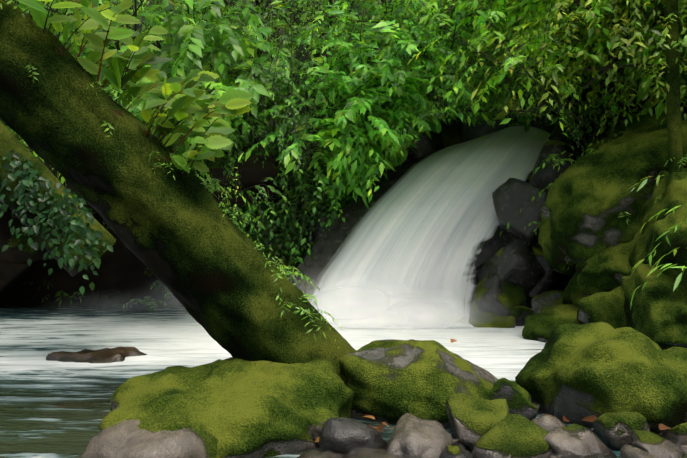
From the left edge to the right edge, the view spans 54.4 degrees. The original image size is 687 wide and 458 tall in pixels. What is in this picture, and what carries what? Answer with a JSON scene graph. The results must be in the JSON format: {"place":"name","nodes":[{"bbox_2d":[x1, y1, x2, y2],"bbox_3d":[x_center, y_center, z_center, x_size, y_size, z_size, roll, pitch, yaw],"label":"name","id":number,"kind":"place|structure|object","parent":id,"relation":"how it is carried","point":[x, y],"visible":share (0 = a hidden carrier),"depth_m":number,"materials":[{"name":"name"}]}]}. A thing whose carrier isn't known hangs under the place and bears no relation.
{"place":"outdoors","nodes":[
{"label":"outdoors","id":0,"kind":"place"},
{"bbox_2d":[61,288,180,310],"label":"mist","id":1,"kind":"structure","parent":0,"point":[122,302],"depth_m":10.68,"materials":[{"name":"grey liquid"}]},
{"bbox_2d":[138,282,186,313],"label":"mist","id":2,"kind":"structure","parent":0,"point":[166,301],"depth_m":10.26,"materials":[{"name":"grey liquid"}]},
{"bbox_2d":[0,304,686,457],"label":"river water","id":3,"kind":"structure","parent":0,"point":[53,409],"depth_m":6.91,"materials":[{"name":"white liquid"}]},
{"bbox_2d":[81,419,217,457],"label":"grey boulder","id":4,"kind":"object","parent":3,"relation":"in","point":[126,439],"visible":0.67,"depth_m":3.59,"materials":[{"name":"stone"}]},
{"bbox_2d":[311,421,325,440],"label":"stone","id":5,"kind":"object","parent":3,"relation":"in","point":[316,430],"visible":0.21,"depth_m":4.02,"materials":[{"name":"grey stone"}]},
{"bbox_2d":[297,451,343,457],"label":"stone","id":6,"kind":"object","parent":3,"relation":"in","point":[321,454],"visible":0.94,"depth_m":3.67,"materials":[{"name":"grey stone"}]},
{"bbox_2d":[319,417,386,454],"bbox_3d":[0.060,1.239,3.899,0.408,0.284,0.334,0,0,1],"label":"stone","id":7,"kind":"object","parent":3,"relation":"in","point":[344,435],"visible":0.77,"depth_m":3.78,"materials":[{"name":"grey stone"}]},
{"bbox_2d":[291,269,430,330],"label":"mist","id":8,"kind":"object","parent":3,"relation":"on","point":[352,302],"visible":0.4,"depth_m":8.59,"materials":[{"name":"white liquid"}]},
{"bbox_2d":[343,448,400,457],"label":"stone","id":9,"kind":"object","parent":3,"relation":"in","point":[369,453],"visible":0.88,"depth_m":3.65,"materials":[{"name":"grey stone"}]},
{"bbox_2d":[319,301,451,329],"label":"mist","id":10,"kind":"object","parent":3,"relation":"on","point":[368,317],"visible":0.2,"depth_m":8.68,"materials":[{"name":"white liquid"}]},
{"bbox_2d":[326,315,473,328],"bbox_3d":[0.650,1.225,9.352,3.011,0.154,1.247,0,0,1],"label":"waterfall foam","id":11,"kind":"object","parent":3,"relation":"on","point":[455,325],"depth_m":8.87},
{"bbox_2d":[385,413,452,457],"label":"stone","id":12,"kind":"object","parent":3,"relation":"in","point":[412,436],"visible":0.88,"depth_m":3.71,"materials":[{"name":"grey stone"}]},
{"bbox_2d":[439,444,472,457],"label":"stone","id":13,"kind":"object","parent":3,"relation":"in","point":[455,451],"visible":0.79,"depth_m":3.63,"materials":[{"name":"grey stone"}]},
{"bbox_2d":[453,439,458,443],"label":"stone","id":14,"kind":"object","parent":3,"relation":"on","point":[455,441],"visible":0.06,"depth_m":3.88,"materials":[{"name":"grey stone"}]},
{"bbox_2d":[470,298,479,313],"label":"fallen rock","id":15,"kind":"object","parent":3,"relation":"in","point":[474,306],"depth_m":9.53,"materials":[{"name":"grey stone"}]},
{"bbox_2d":[445,393,509,451],"bbox_3d":[0.835,1.192,4.040,0.391,0.310,0.460,0,0,1],"label":"stone","id":16,"kind":"object","parent":3,"relation":"in","point":[472,420],"visible":0.6,"depth_m":3.97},
{"bbox_2d":[468,312,515,327],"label":"bank boulder","id":17,"kind":"object","parent":3,"relation":"in","point":[506,322],"visible":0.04,"depth_m":8.96,"materials":[{"name":"green plant"}]},
{"bbox_2d":[474,273,525,316],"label":"fallen rock","id":18,"kind":"object","parent":17,"relation":"on","point":[497,292],"visible":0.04,"depth_m":9.16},
{"bbox_2d":[471,414,553,457],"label":"stone","id":19,"kind":"object","parent":3,"relation":"in","point":[516,436],"visible":0.92,"depth_m":3.70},
{"bbox_2d":[489,378,538,419],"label":"stone","id":20,"kind":"object","parent":3,"relation":"on","point":[515,395],"visible":0.56,"depth_m":4.28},
{"bbox_2d":[510,306,532,325],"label":"fallen rock","id":21,"kind":"object","parent":3,"relation":"in","point":[519,313],"visible":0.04,"depth_m":9.03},
{"bbox_2d":[532,403,540,411],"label":"stone","id":22,"kind":"object","parent":3,"relation":"on","point":[538,406],"visible":0.35,"depth_m":4.69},
{"bbox_2d":[531,290,563,313],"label":"bank boulder","id":23,"kind":"object","parent":3,"relation":"in","point":[546,299],"visible":0.17,"depth_m":8.96,"materials":[{"name":"grey stone"}]},
{"bbox_2d":[562,272,586,306],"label":"bank boulder","id":24,"kind":"object","parent":23,"relation":"on","point":[573,294],"visible":0.1,"depth_m":8.29,"materials":[{"name":"green plant"}]},
{"bbox_2d":[531,414,565,430],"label":"stone","id":25,"kind":"object","parent":3,"relation":"on","point":[548,422],"visible":0.42,"depth_m":4.06,"materials":[{"name":"grey stone"}]},
{"bbox_2d":[522,304,578,342],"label":"bank boulder","id":26,"kind":"object","parent":3,"relation":"in","point":[542,324],"visible":0.4,"depth_m":7.87,"materials":[{"name":"green plant"}]},
{"bbox_2d":[587,426,594,431],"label":"stone","id":27,"kind":"object","parent":3,"relation":"on","point":[592,428],"visible":0.38,"depth_m":4.23,"materials":[{"name":"grey stone"}]},
{"bbox_2d":[577,285,625,328],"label":"bank boulder","id":28,"kind":"object","parent":3,"relation":"in","point":[606,307],"visible":0.27,"depth_m":7.19,"materials":[{"name":"green plant"}]},
{"bbox_2d":[575,240,632,295],"bbox_3d":[3.466,0.520,7.860,1.217,0.945,1.108,0,0,-32],"label":"bank boulder","id":29,"kind":"object","parent":28,"relation":"on","point":[606,269],"visible":0.33,"depth_m":7.69,"materials":[{"name":"green plant"}]},
{"bbox_2d":[594,412,649,450],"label":"stone","id":30,"kind":"object","parent":3,"relation":"in","point":[613,431],"visible":0.83,"depth_m":3.95,"materials":[{"name":"grey stone"}]},
{"bbox_2d":[620,263,686,349],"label":"bank boulder","id":31,"kind":"object","parent":3,"relation":"in","point":[655,311],"visible":0.67,"depth_m":6.32,"materials":[{"name":"green plant"}]},
{"bbox_2d":[648,203,686,287],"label":"bank boulder","id":32,"kind":"object","parent":31,"relation":"on","point":[677,238],"visible":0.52,"depth_m":6.36,"materials":[{"name":"green plant"}]},
{"bbox_2d":[658,422,686,445],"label":"stone","id":33,"kind":"object","parent":3,"relation":"in","point":[677,435],"visible":0.56,"depth_m":3.85,"materials":[{"name":"grey stone"}]},
{"bbox_2d":[679,445,686,452],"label":"stone","id":34,"kind":"object","parent":3,"relation":"on","point":[683,447],"visible":0.04,"depth_m":3.81,"materials":[{"name":"grey stone"}]},
{"bbox_2d":[48,0,686,457],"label":"terrain","id":35,"kind":"structure","parent":0,"point":[480,130],"depth_m":13.74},
{"bbox_2d":[0,208,37,300],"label":"cliff rock","id":36,"kind":"object","parent":35,"relation":"on","point":[13,276],"visible":0.19,"depth_m":10.54,"materials":[{"name":"black stone"}]},
{"bbox_2d":[0,208,104,262],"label":"cliff rock","id":37,"kind":"object","parent":35,"relation":"on","point":[12,253],"visible":0.1,"depth_m":10.58,"materials":[{"name":"black stone"}]},
{"bbox_2d":[0,121,115,276],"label":"mossy log","id":38,"kind":"object","parent":35,"relation":"on","point":[9,140],"visible":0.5,"depth_m":6.54,"materials":[{"name":"green plant"}]},
{"bbox_2d":[0,257,163,304],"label":"cliff rock","id":39,"kind":"object","parent":35,"relation":"on","point":[58,278],"visible":0.04,"depth_m":11.49,"materials":[{"name":"black stone"}]},
{"bbox_2d":[46,346,146,362],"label":"rock","id":40,"kind":"object","parent":35,"relation":"on","point":[112,355],"visible":0.27,"depth_m":6.66,"materials":[{"name":"brown stone"}]},
{"bbox_2d":[96,223,166,304],"bbox_3d":[-3.041,0.352,12.467,2.908,3.091,2.077,0,0,-15],"label":"cliff rock","id":41,"kind":"object","parent":35,"relation":"on","point":[119,260],"visible":0.1,"depth_m":11.41,"materials":[{"name":"black stone"}]},
{"bbox_2d":[16,0,254,172],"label":"foliage plants","id":42,"kind":"object","parent":35,"relation":"on","point":[234,102],"visible":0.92,"depth_m":4.51,"materials":[{"name":"green plant"}]},
{"bbox_2d":[0,150,292,207],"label":"cliff overhang","id":43,"kind":"object","parent":35,"relation":"on","point":[252,173],"visible":0.23,"depth_m":9.81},
{"bbox_2d":[0,0,356,380],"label":"leaning trunk","id":44,"kind":"object","parent":35,"relation":"on","point":[185,241],"visible":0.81,"depth_m":4.48,"materials":[{"name":"green plant"}]},
{"bbox_2d":[0,0,686,354],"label":"foliage","id":45,"kind":"object","parent":44,"relation":"attached to","point":[80,225],"visible":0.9,"depth_m":6.23,"materials":[{"name":"green plant"}]},
{"bbox_2d":[4,145,416,277],"bbox_3d":[-2.553,-0.224,10.872,7.866,2.568,1.278,0,0,1],"label":"rock","id":46,"kind":"object","parent":35,"relation":"on","point":[284,228],"visible":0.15,"depth_m":10.57,"materials":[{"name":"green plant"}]},
{"bbox_2d":[100,357,353,457],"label":"moss boulder","id":47,"kind":"object","parent":35,"relation":"on","point":[238,408],"visible":0.83,"depth_m":4.04,"materials":[{"name":"green plant"}]},
{"bbox_2d":[100,0,387,85],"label":"hillside foliage","id":48,"kind":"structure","parent":35,"relation":"on","point":[289,31],"depth_m":12.89,"materials":[{"name":"green plant"}]},
{"bbox_2d":[224,203,303,276],"bbox_3d":[-1.044,0.534,11.723,2.773,2.491,1.920,0,0,-33],"label":"foliage","id":49,"kind":"object","parent":35,"relation":"on","point":[297,263],"visible":0.06,"depth_m":10.90,"materials":[{"name":"green plant"}]},
{"bbox_2d":[295,198,348,257],"bbox_3d":[-0.164,0.711,11.394,1.484,2.456,1.697,0,0,43],"label":"foliage","id":50,"kind":"object","parent":35,"relation":"on","point":[317,233],"visible":0.02,"depth_m":10.58,"materials":[{"name":"green plant"}]},
{"bbox_2d":[0,0,686,263],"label":"foliage","id":51,"kind":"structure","parent":35,"relation":"on","point":[378,130],"depth_m":9.24,"materials":[{"name":"green plant"}]},
{"bbox_2d":[0,0,686,340],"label":"leaves","id":52,"kind":"object","parent":35,"relation":"on","point":[297,272],"visible":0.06,"depth_m":4.87,"materials":[{"name":"green plant"}]},
{"bbox_2d":[27,13,669,441],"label":"dead leaves","id":53,"kind":"object","parent":35,"relation":"on","point":[589,419],"visible":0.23,"depth_m":4.24,"materials":[{"name":"brown plant"}]},
{"bbox_2d":[13,0,686,255],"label":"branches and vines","id":54,"kind":"object","parent":35,"relation":"on","point":[611,84],"visible":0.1,"depth_m":9.51,"materials":[{"name":"green plant"}]},
{"bbox_2d":[226,0,599,172],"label":"leaves","id":55,"kind":"object","parent":35,"relation":"on","point":[489,51],"visible":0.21,"depth_m":9.78,"materials":[{"name":"green plant"}]},
{"bbox_2d":[339,339,498,429],"bbox_3d":[0.669,1.178,4.904,1.504,0.702,1.183,0,0,1],"label":"boulder","id":56,"kind":"object","parent":35,"relation":"on","point":[390,381],"visible":0.62,"depth_m":4.54,"materials":[{"name":"green plant"}]},
{"bbox_2d":[288,155,579,314],"bbox_3d":[1.805,-0.126,10.475,5.863,3.317,2.277,0,0,-35],"label":"rock face","id":57,"kind":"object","parent":35,"relation":"on","point":[323,250],"depth_m":10.08},
{"bbox_2d":[311,282,510,323],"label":"waterfall mist","id":58,"kind":"object","parent":57,"relation":"attached to","point":[400,305],"visible":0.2,"depth_m":8.97,"materials":[{"name":"white liquid"}]},
{"bbox_2d":[352,292,485,328],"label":"water mist","id":59,"kind":"object","parent":57,"relation":"attached to","point":[425,313],"visible":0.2,"depth_m":8.76,"materials":[{"name":"white liquid"}]},
{"bbox_2d":[400,130,443,160],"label":"fallen rock","id":60,"kind":"object","parent":57,"relation":"on","point":[426,145],"visible":0.21,"depth_m":10.87,"materials":[{"name":"black stone"}]},
{"bbox_2d":[433,116,462,147],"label":"fallen rock","id":61,"kind":"object","parent":57,"relation":"on","point":[451,132],"visible":0.19,"depth_m":11.20,"materials":[{"name":"black stone"}]},
{"bbox_2d":[476,238,544,295],"bbox_3d":[2.523,0.561,9.557,1.051,0.945,0.762,0,0,-25],"label":"fallen rock","id":62,"kind":"object","parent":57,"relation":"attached to","point":[515,261],"visible":0.62,"depth_m":9.27,"materials":[{"name":"grey stone"}]},
{"bbox_2d":[492,178,547,244],"bbox_3d":[2.675,-0.192,9.751,1.037,1.108,0.888,0,0,39],"label":"fallen rock","id":63,"kind":"object","parent":57,"relation":"attached to","point":[511,197],"visible":0.65,"depth_m":9.48,"materials":[{"name":"grey stone"}]},
{"bbox_2d":[527,245,557,297],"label":"fallen rock","id":64,"kind":"object","parent":57,"relation":"attached to","point":[546,281],"visible":0.44,"depth_m":9.37,"materials":[{"name":"grey stone"}]},
{"bbox_2d":[503,234,541,248],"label":"fallen rock","id":65,"kind":"object","parent":35,"relation":"on","point":[506,240],"depth_m":9.77,"materials":[{"name":"black stone"}]},
{"bbox_2d":[549,263,575,274],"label":"bank boulder","id":66,"kind":"object","parent":35,"relation":"on","point":[571,270],"visible":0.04,"depth_m":9.00,"materials":[{"name":"green plant"}]},
{"bbox_2d":[548,115,592,155],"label":"fallen rock","id":67,"kind":"object","parent":35,"relation":"on","point":[557,133],"visible":0.33,"depth_m":10.87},
{"bbox_2d":[544,423,616,457],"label":"stone","id":68,"kind":"object","parent":35,"relation":"on","point":[574,440],"visible":0.69,"depth_m":3.72,"materials":[{"name":"grey stone"}]},
{"bbox_2d":[584,137,611,154],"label":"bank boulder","id":69,"kind":"object","parent":35,"relation":"on","point":[594,146],"visible":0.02,"depth_m":9.73,"materials":[{"name":"green plant"}]},
{"bbox_2d":[583,453,617,457],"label":"stone","id":70,"kind":"object","parent":35,"relation":"on","point":[597,455],"visible":1,"depth_m":3.58,"materials":[{"name":"grey stone"}]},
{"bbox_2d":[515,322,686,433],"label":"moss boulder","id":71,"kind":"object","parent":35,"relation":"on","point":[575,373],"visible":0.69,"depth_m":4.39,"materials":[{"name":"green plant"}]},
{"bbox_2d":[538,118,686,265],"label":"bank boulder","id":72,"kind":"object","parent":35,"relation":"on","point":[589,199],"visible":0.73,"depth_m":7.80,"materials":[{"name":"green plant"}]},
{"bbox_2d":[620,445,656,457],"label":"stone","id":73,"kind":"object","parent":35,"relation":"on","point":[628,451],"visible":1,"depth_m":3.57,"materials":[{"name":"grey stone"}]},
{"bbox_2d":[608,112,684,139],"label":"bank boulder","id":74,"kind":"object","parent":35,"relation":"on","point":[643,121],"visible":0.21,"depth_m":8.97,"materials":[{"name":"green plant"}]},
{"bbox_2d":[628,168,686,267],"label":"bank boulder","id":75,"kind":"object","parent":35,"relation":"on","point":[670,191],"visible":0.4,"depth_m":7.18,"materials":[{"name":"green plant"}]},
{"bbox_2d":[666,0,682,175],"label":"tree trunk","id":76,"kind":"object","parent":75,"relation":"on","point":[675,151],"visible":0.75,"depth_m":7.30,"materials":[{"name":"green plant"}]},
{"bbox_2d":[631,430,684,457],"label":"stone","id":77,"kind":"object","parent":35,"relation":"on","point":[657,446],"visible":0.77,"depth_m":3.71,"materials":[{"name":"grey stone"}]},
{"bbox_2d":[309,126,550,316],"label":"waterfall","id":78,"kind":"structure","parent":0,"point":[431,221],"depth_m":9.75,"materials":[{"name":"liquid"}]},
{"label":"boulder on the bank","id":79,"kind":"object","parent":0,"visible":0},
{"bbox_2d":[529,140,576,192],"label":"fallen rock","id":80,"kind":"object","parent":79,"relation":"on","point":[544,177],"visible":0.33,"depth_m":9.81,"materials":[{"name":"grey stone"}]}
]}

